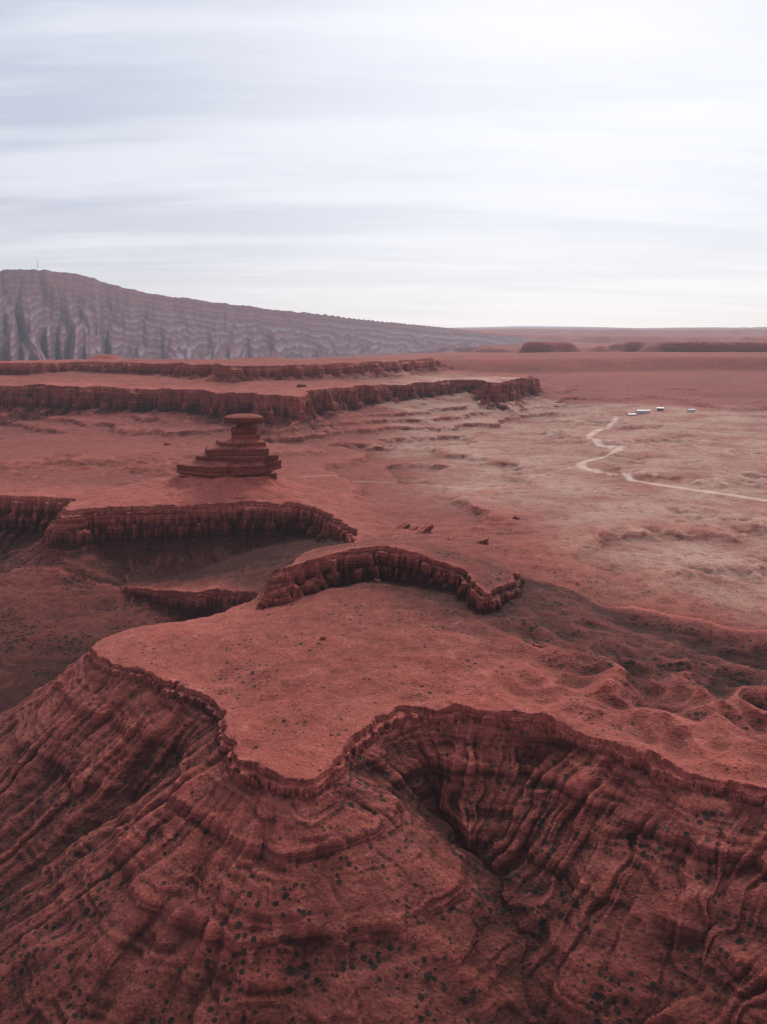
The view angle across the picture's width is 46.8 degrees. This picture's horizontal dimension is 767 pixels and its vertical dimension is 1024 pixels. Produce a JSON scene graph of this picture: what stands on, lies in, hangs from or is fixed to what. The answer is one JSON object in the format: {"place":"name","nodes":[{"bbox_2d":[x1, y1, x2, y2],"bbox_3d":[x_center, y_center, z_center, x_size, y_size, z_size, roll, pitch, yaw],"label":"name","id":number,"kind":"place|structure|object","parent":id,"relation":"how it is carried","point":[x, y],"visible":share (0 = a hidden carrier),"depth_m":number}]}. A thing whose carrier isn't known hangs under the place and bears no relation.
{"place":"outdoors","nodes":[
{"label":"outdoors","id":0,"kind":"place"},
{"bbox_2d":[0,269,766,1023],"bbox_3d":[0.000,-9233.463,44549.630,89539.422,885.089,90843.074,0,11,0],"label":"terrain","id":1,"kind":"structure","parent":0,"point":[426,781],"depth_m":269.00},
{"bbox_2d":[176,413,281,479],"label":"rock formation","id":2,"kind":"object","parent":1,"relation":"on","point":[243,451],"visible":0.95,"depth_m":501.93},
{"bbox_2d":[395,521,410,528],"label":"fallen slab","id":3,"kind":"structure","parent":1,"relation":"on","point":[404,525],"depth_m":437.89},
{"bbox_2d":[409,525,418,529],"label":"fallen slab","id":4,"kind":"structure","parent":1,"relation":"on","point":[414,527],"depth_m":430.93},
{"bbox_2d":[416,523,433,532],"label":"fallen slab","id":5,"kind":"structure","parent":1,"relation":"on","point":[428,527],"depth_m":420.96},
{"bbox_2d":[477,537,488,543],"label":"fallen slab","id":6,"kind":"structure","parent":1,"relation":"on","point":[483,541],"depth_m":396.37},
{"bbox_2d":[533,642,542,647],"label":"fallen slab","id":7,"kind":"structure","parent":1,"relation":"on","point":[537,645],"depth_m":276.80},
{"bbox_2d":[636,410,649,413],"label":"building","id":8,"kind":"structure","parent":1,"relation":"on","point":[642,411],"depth_m":1041.39},
{"bbox_2d":[0,0,766,327],"label":"sky","id":9,"kind":"structure","parent":0,"point":[436,163]}
]}

